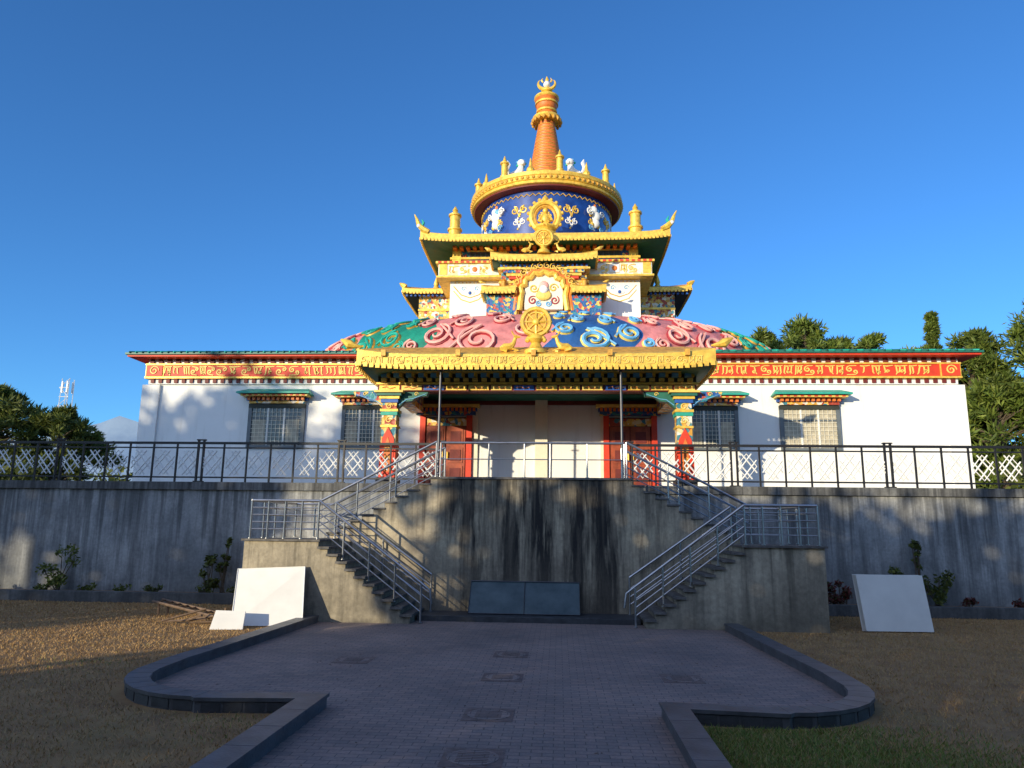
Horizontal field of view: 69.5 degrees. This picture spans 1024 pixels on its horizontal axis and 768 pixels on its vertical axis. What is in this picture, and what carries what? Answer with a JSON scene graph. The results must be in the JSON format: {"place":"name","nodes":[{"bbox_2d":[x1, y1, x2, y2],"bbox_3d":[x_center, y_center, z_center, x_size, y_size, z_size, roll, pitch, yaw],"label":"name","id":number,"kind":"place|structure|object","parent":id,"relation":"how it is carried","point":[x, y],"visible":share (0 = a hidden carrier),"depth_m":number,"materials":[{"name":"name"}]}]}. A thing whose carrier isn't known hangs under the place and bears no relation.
{"place":"outdoors","nodes":[
{"label":"outdoors","id":0,"kind":"place"},
{"bbox_2d":[3,416,137,480],"bbox_3d":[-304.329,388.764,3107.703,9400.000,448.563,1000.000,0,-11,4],"label":"distant mountain","id":1,"kind":"structure","parent":0,"point":[119,428],"depth_m":2962.60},
{"bbox_2d":[155,619,843,767],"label":"paved path","id":2,"kind":"structure","parent":0,"point":[392,711],"depth_m":9.32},
{"bbox_2d":[331,656,375,663],"bbox_3d":[-2.358,4.107,10.989,0.540,0.008,0.540,0,-11,4],"label":"manhole cover","id":3,"kind":"object","parent":2,"relation":"on","point":[354,660],"visible":1,"depth_m":10.94,"materials":[{"name":"metal"}]},
{"bbox_2d":[437,747,505,767],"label":"manhole cover","id":4,"kind":"object","parent":2,"relation":"on","point":[469,757],"visible":1,"depth_m":6.40,"materials":[{"name":"metal"}]},
{"bbox_2d":[460,708,514,721],"bbox_3d":[-0.250,3.539,7.904,0.540,0.008,0.540,0,-11,4],"label":"manhole cover","id":5,"kind":"object","parent":2,"relation":"on","point":[488,714],"visible":1,"depth_m":7.87,"materials":[{"name":"metal"}]},
{"bbox_2d":[481,673,523,681],"bbox_3d":[-0.125,3.918,9.864,0.540,0.008,0.540,0,-11,4],"label":"manhole cover","id":6,"kind":"object","parent":2,"relation":"on","point":[505,677],"visible":1,"depth_m":9.83,"materials":[{"name":"metal"}]},
{"bbox_2d":[493,651,528,657],"bbox_3d":[-0.013,4.259,11.627,0.540,0.008,0.540,0,-11,4],"label":"manhole cover","id":7,"kind":"object","parent":2,"relation":"on","point":[510,654],"visible":1,"depth_m":11.59,"materials":[{"name":"metal"}]},
{"bbox_2d":[659,674,705,683],"bbox_3d":[2.282,3.955,9.908,0.540,0.008,0.540,0,-11,4],"label":"manhole cover","id":8,"kind":"object","parent":2,"relation":"on","point":[667,678],"visible":1,"depth_m":9.87,"materials":[{"name":"metal"}]},
{"bbox_2d":[0,599,1023,767],"bbox_3d":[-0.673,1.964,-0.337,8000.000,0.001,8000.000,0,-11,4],"label":"ground","id":9,"kind":"structure","parent":0,"point":[117,693],"depth_m":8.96,"materials":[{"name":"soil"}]},
{"bbox_2d":[57,378,74,406],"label":"telecom mast","id":10,"kind":"object","parent":9,"relation":"on","point":[61,387],"visible":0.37,"depth_m":158.16,"materials":[{"name":"white metal"}]},
{"bbox_2d":[0,589,233,604],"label":"planter edging","id":11,"kind":"object","parent":9,"relation":"on","point":[115,596],"depth_m":18.54,"materials":[{"name":"concrete"}]},
{"bbox_2d":[33,583,52,589],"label":"shrub","id":12,"kind":"object","parent":11,"relation":"on","point":[39,587],"visible":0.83,"depth_m":19.11,"materials":[{"name":"green plant"}]},
{"bbox_2d":[35,543,80,589],"bbox_3d":[-11.825,4.786,19.270,1.023,1.222,0.728,0,-11,4],"label":"shrub","id":13,"kind":"object","parent":11,"relation":"on","point":[59,579],"visible":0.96,"depth_m":19.24,"materials":[{"name":"green plant"}]},
{"bbox_2d":[76,582,96,590],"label":"shrub","id":14,"kind":"object","parent":11,"relation":"on","point":[90,587],"visible":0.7,"depth_m":19.05,"materials":[{"name":"green plant"}]},
{"bbox_2d":[112,584,131,590],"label":"shrub","id":15,"kind":"object","parent":11,"relation":"on","point":[121,587],"visible":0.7,"depth_m":19.00,"materials":[{"name":"green plant"}]},
{"bbox_2d":[142,583,162,591],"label":"shrub","id":16,"kind":"object","parent":11,"relation":"on","point":[149,588],"visible":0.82,"depth_m":18.94,"materials":[{"name":"green plant"}]},
{"bbox_2d":[195,585,212,592],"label":"shrub","id":17,"kind":"object","parent":11,"relation":"on","point":[200,590],"visible":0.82,"depth_m":18.84,"materials":[{"name":"green plant"}]},
{"bbox_2d":[198,554,218,592],"bbox_3d":[-7.823,4.892,19.080,0.525,1.035,0.441,0,-11,4],"label":"shrub","id":18,"kind":"object","parent":11,"relation":"on","point":[211,560],"visible":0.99,"depth_m":19.04,"materials":[{"name":"green plant"}]},
{"bbox_2d":[214,537,232,592],"bbox_3d":[-7.506,4.702,19.170,0.493,1.446,0.339,0,-11,4],"label":"shrub","id":19,"kind":"object","parent":11,"relation":"on","point":[225,564],"visible":0.98,"depth_m":19.11,"materials":[{"name":"green plant"}]},
{"bbox_2d":[226,585,234,592],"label":"shrub","id":20,"kind":"object","parent":11,"relation":"on","point":[232,589],"visible":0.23,"depth_m":18.75,"materials":[{"name":"green plant"}]},
{"bbox_2d":[1,656,262,761],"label":"green grass","id":21,"kind":"structure","parent":9,"relation":"on","point":[175,714],"depth_m":7.68,"materials":[{"name":"green plant"}]},
{"bbox_2d":[152,598,226,617],"bbox_3d":[-6.777,4.789,15.577,2.764,0.324,0.412,-7,-13,34],"label":"wooden ladder","id":22,"kind":"object","parent":9,"relation":"on","point":[168,602],"visible":0.71,"depth_m":15.78,"materials":[{"name":"brown wood"}]},
{"bbox_2d":[161,608,245,629],"bbox_3d":[-5.986,4.597,14.570,2.002,0.340,0.909,-4,-12,21],"label":"wood scrap pile","id":23,"kind":"object","parent":9,"relation":"on","point":[227,620],"visible":1,"depth_m":14.18,"materials":[{"name":"white wood"}]},
{"bbox_2d":[124,615,329,767],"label":"kerb","id":24,"kind":"structure","parent":9,"relation":"on","point":[290,713],"depth_m":7.95,"materials":[{"name":"concrete"}]},
{"bbox_2d":[232,566,305,626],"bbox_3d":[-4.915,4.279,14.950,1.479,1.126,0.722,2,-11,-7],"label":"slab","id":25,"kind":"object","parent":9,"relation":"on","point":[269,596],"visible":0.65,"depth_m":14.93,"materials":[{"name":"ceramic"}]},
{"bbox_2d":[0,480,1023,606],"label":"retaining wall","id":26,"kind":"structure","parent":9,"relation":"on","point":[140,535],"depth_m":19.50,"materials":[{"name":"concrete"}]},
{"bbox_2d":[0,382,52,479],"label":"pine tree","id":27,"kind":"object","parent":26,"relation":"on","point":[18,417],"visible":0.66,"depth_m":46.55,"materials":[{"name":"green plant"}]},
{"bbox_2d":[0,441,61,479],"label":"terrace railing","id":28,"kind":"object","parent":26,"relation":"on","point":[15,446],"visible":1,"depth_m":20.40,"materials":[{"name":"black metal"}]},
{"bbox_2d":[16,402,92,480],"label":"pine tree","id":29,"kind":"object","parent":26,"relation":"on","point":[56,419],"visible":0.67,"depth_m":47.09,"materials":[{"name":"green plant"}]},
{"bbox_2d":[19,414,125,480],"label":"pine tree","id":30,"kind":"object","parent":26,"relation":"on","point":[96,435],"visible":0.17,"depth_m":52.45,"materials":[{"name":"green plant"}]},
{"bbox_2d":[52,438,200,481],"bbox_3d":[-10.555,2.086,20.228,4.128,1.160,0.120,0,-11,4],"label":"terrace railing","id":31,"kind":"object","parent":26,"relation":"on","point":[81,467],"visible":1,"depth_m":20.23,"materials":[{"name":"black metal"}]},
{"bbox_2d":[192,439,341,482],"bbox_3d":[-6.613,2.086,19.977,4.028,1.160,0.120,0,-11,4],"label":"terrace railing","id":32,"kind":"object","parent":26,"relation":"on","point":[203,459],"visible":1,"depth_m":19.97,"materials":[{"name":"black metal"}]},
{"bbox_2d":[334,440,445,483],"bbox_3d":[-3.254,2.086,19.764,2.960,1.160,0.120,0,-11,4],"label":"terrace railing","id":33,"kind":"object","parent":26,"relation":"on","point":[344,448],"visible":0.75,"depth_m":19.77,"materials":[{"name":"black metal"}]},
{"bbox_2d":[0,449,1023,488],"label":"distant hedge","id":34,"kind":"object","parent":26,"relation":"on","point":[1019,477],"visible":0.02,"depth_m":43.12,"materials":[{"name":"green plant"}]},
{"bbox_2d":[125,77,983,487],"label":"buddhist temple","id":35,"kind":"structure","parent":26,"relation":"on","point":[547,311],"depth_m":24.30,"materials":[{"name":"white paint"}]},
{"bbox_2d":[236,389,313,447],"bbox_3d":[-7.912,1.108,24.525,2.460,2.010,0.600,0,-11,4],"label":"window","id":36,"kind":"structure","parent":35,"relation":"in","point":[274,415],"depth_m":24.69,"materials":[{"name":"grey glass"}]},
{"bbox_2d":[331,390,381,447],"bbox_3d":[-4.843,1.132,24.325,2.210,1.960,0.600,0,-11,4],"label":"window","id":37,"kind":"structure","parent":35,"relation":"in","point":[361,422],"depth_m":24.51,"materials":[{"name":"grey glass"}]},
{"bbox_2d":[416,404,479,482],"bbox_3d":[-2.181,2.073,24.046,2.200,2.830,0.360,0,-11,4],"label":"door","id":38,"kind":"structure","parent":35,"relation":"in","point":[452,429],"depth_m":24.15,"materials":[{"name":"red paint"}]},
{"bbox_2d":[596,404,660,485],"bbox_3d":[3.807,2.073,23.666,2.200,2.830,0.360,0,-11,4],"label":"door","id":39,"kind":"structure","parent":35,"relation":"in","point":[638,430],"depth_m":23.78,"materials":[{"name":"red paint"}]},
{"bbox_2d":[692,391,749,449],"bbox_3d":[6.434,1.132,23.609,2.210,1.960,0.600,0,-11,4],"label":"window","id":40,"kind":"structure","parent":35,"relation":"in","point":[714,421],"depth_m":23.78,"materials":[{"name":"grey glass"}]},
{"bbox_2d":[770,390,852,450],"bbox_3d":[9.528,1.117,23.416,2.410,1.990,0.600,0,-11,4],"label":"window","id":41,"kind":"structure","parent":35,"relation":"in","point":[806,417],"depth_m":23.58,"materials":[{"name":"white glass"}]},
{"bbox_2d":[624,441,734,485],"bbox_3d":[4.365,2.086,19.280,2.828,1.160,0.120,0,-11,4],"label":"terrace railing","id":42,"kind":"object","parent":26,"relation":"on","point":[680,450],"visible":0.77,"depth_m":19.27,"materials":[{"name":"black metal"}]},
{"bbox_2d":[750,325,786,349],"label":"pine tree","id":43,"kind":"object","parent":26,"relation":"on","point":[766,338],"visible":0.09,"depth_m":65.81,"materials":[{"name":"green plant"}]},
{"bbox_2d":[728,442,890,487],"bbox_3d":[7.658,2.086,19.071,4.028,1.160,0.120,0,-11,4],"label":"terrace railing","id":44,"kind":"object","parent":26,"relation":"on","point":[784,451],"visible":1,"depth_m":19.06,"materials":[{"name":"black metal"}]},
{"bbox_2d":[772,312,847,348],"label":"pine tree","id":45,"kind":"object","parent":26,"relation":"on","point":[804,332],"visible":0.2,"depth_m":63.59,"materials":[{"name":"green plant"}]},
{"bbox_2d":[825,335,857,348],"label":"pine tree","id":46,"kind":"object","parent":26,"relation":"on","point":[848,342],"visible":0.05,"depth_m":65.14,"materials":[{"name":"green plant"}]},
{"bbox_2d":[855,331,891,348],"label":"pine tree","id":47,"kind":"object","parent":26,"relation":"on","point":[872,340],"visible":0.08,"depth_m":65.57,"materials":[{"name":"green plant"}]},
{"bbox_2d":[901,344,921,348],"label":"pine tree","id":48,"kind":"object","parent":26,"relation":"on","point":[915,347],"visible":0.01,"depth_m":63.09,"materials":[{"name":"green plant"}]},
{"bbox_2d":[881,442,1023,488],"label":"terrace railing","id":49,"kind":"object","parent":26,"relation":"on","point":[914,452],"visible":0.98,"depth_m":18.84,"materials":[{"name":"black metal"}]},
{"bbox_2d":[958,383,988,486],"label":"pine tree","id":50,"kind":"object","parent":26,"relation":"on","point":[983,465],"visible":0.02,"depth_m":55.03,"materials":[{"name":"green plant"}]},
{"bbox_2d":[944,326,1023,488],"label":"pine tree","id":51,"kind":"object","parent":26,"relation":"on","point":[988,361],"visible":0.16,"depth_m":59.80,"materials":[{"name":"green plant"}]},
{"bbox_2d":[965,367,1023,488],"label":"pine tree","id":52,"kind":"object","parent":26,"relation":"on","point":[997,401],"visible":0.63,"depth_m":53.51,"materials":[{"name":"green plant"}]},
{"bbox_2d":[997,298,1023,449],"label":"pine tree","id":53,"kind":"object","parent":26,"relation":"on","point":[1015,332],"visible":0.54,"depth_m":58.58,"materials":[{"name":"green plant"}]},
{"bbox_2d":[1017,358,1023,398],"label":"pine tree","id":54,"kind":"object","parent":26,"relation":"on","point":[1021,390],"visible":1,"depth_m":52.09,"materials":[{"name":"green plant"}]},
{"bbox_2d":[241,441,829,632],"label":"entrance staircase","id":55,"kind":"structure","parent":9,"relation":"on","point":[623,551],"depth_m":16.46,"materials":[{"name":"concrete"}]},
{"bbox_2d":[468,580,579,615],"bbox_3d":[0.268,4.672,16.129,2.415,0.672,0.546,0,-11,4],"label":"leaning glass panel","id":56,"kind":"object","parent":55,"relation":"on","point":[526,598],"visible":1,"depth_m":16.12,"materials":[{"name":"glass"}]},
{"bbox_2d":[659,623,874,767],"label":"kerb","id":57,"kind":"structure","parent":9,"relation":"on","point":[685,723],"depth_m":7.64,"materials":[{"name":"concrete"}]},
{"bbox_2d":[703,722,1023,767],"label":"green grass","id":58,"kind":"structure","parent":9,"relation":"on","point":[785,748],"depth_m":6.76,"materials":[{"name":"green plant"}]},
{"bbox_2d":[852,574,933,631],"bbox_3d":[7.718,4.449,14.965,1.458,1.120,0.269,1,-11,1],"label":"white signboard","id":59,"kind":"object","parent":9,"relation":"on","point":[893,603],"visible":1,"depth_m":14.89,"materials":[{"name":"ceramic"}]},
{"bbox_2d":[828,604,1023,619],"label":"planter edging","id":60,"kind":"object","parent":9,"relation":"on","point":[955,612],"depth_m":17.24,"materials":[{"name":"concrete"}]},
{"bbox_2d":[827,582,840,603],"bbox_3d":[7.603,5.088,17.956,0.714,0.622,0.382,-3,-12,21],"label":"red leaf shrub","id":61,"kind":"object","parent":60,"relation":"on","point":[832,595],"visible":0.24,"depth_m":17.86,"materials":[{"name":"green plant"}]},
{"bbox_2d":[828,579,852,604],"bbox_3d":[7.960,5.072,17.959,0.619,0.643,0.373,0,-11,4],"label":"red leaf shrub","id":62,"kind":"object","parent":60,"relation":"on","point":[846,593],"visible":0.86,"depth_m":17.91,"materials":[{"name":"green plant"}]},
{"bbox_2d":[887,566,904,574],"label":"shrub","id":63,"kind":"object","parent":60,"relation":"on","point":[892,571],"visible":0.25,"depth_m":17.91,"materials":[{"name":"green plant"}]},
{"bbox_2d":[908,539,923,577],"bbox_3d":[9.941,4.615,18.085,0.319,1.618,0.307,-5,-12,28],"label":"shrub","id":64,"kind":"object","parent":60,"relation":"on","point":[915,545],"visible":0.72,"depth_m":18.12,"materials":[{"name":"green plant"}]},
{"bbox_2d":[922,569,954,605],"bbox_3d":[10.307,4.957,17.953,0.944,0.917,0.651,0,-11,4],"label":"shrub","id":65,"kind":"object","parent":60,"relation":"on","point":[938,598],"visible":0.91,"depth_m":17.84,"materials":[{"name":"green plant"}]},
{"bbox_2d":[960,597,978,606],"bbox_3d":[10.975,5.234,17.674,0.424,0.290,0.364,0,-11,4],"label":"red leaf shrub","id":66,"kind":"object","parent":60,"relation":"on","point":[967,601],"visible":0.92,"depth_m":17.60,"materials":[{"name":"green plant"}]},
{"bbox_2d":[1011,597,1023,607],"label":"red leaf shrub","id":67,"kind":"object","parent":60,"relation":"on","point":[1018,603],"visible":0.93,"depth_m":17.52,"materials":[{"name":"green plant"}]},
{"bbox_2d":[0,0,1023,441],"label":"sky","id":68,"kind":"structure","parent":0,"point":[176,175],"materials":[{"name":"blue"}]},
{"bbox_2d":[23,622,1009,767],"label":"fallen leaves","id":69,"kind":"object","parent":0,"point":[555,699],"visible":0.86,"depth_m":9.02,"materials":[{"name":"brown plant"}]},
{"bbox_2d":[920,310,943,348],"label":"pine tree","id":70,"kind":"object","parent":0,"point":[931,328],"visible":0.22,"depth_m":61.66,"materials":[{"name":"green plant"}]}
]}

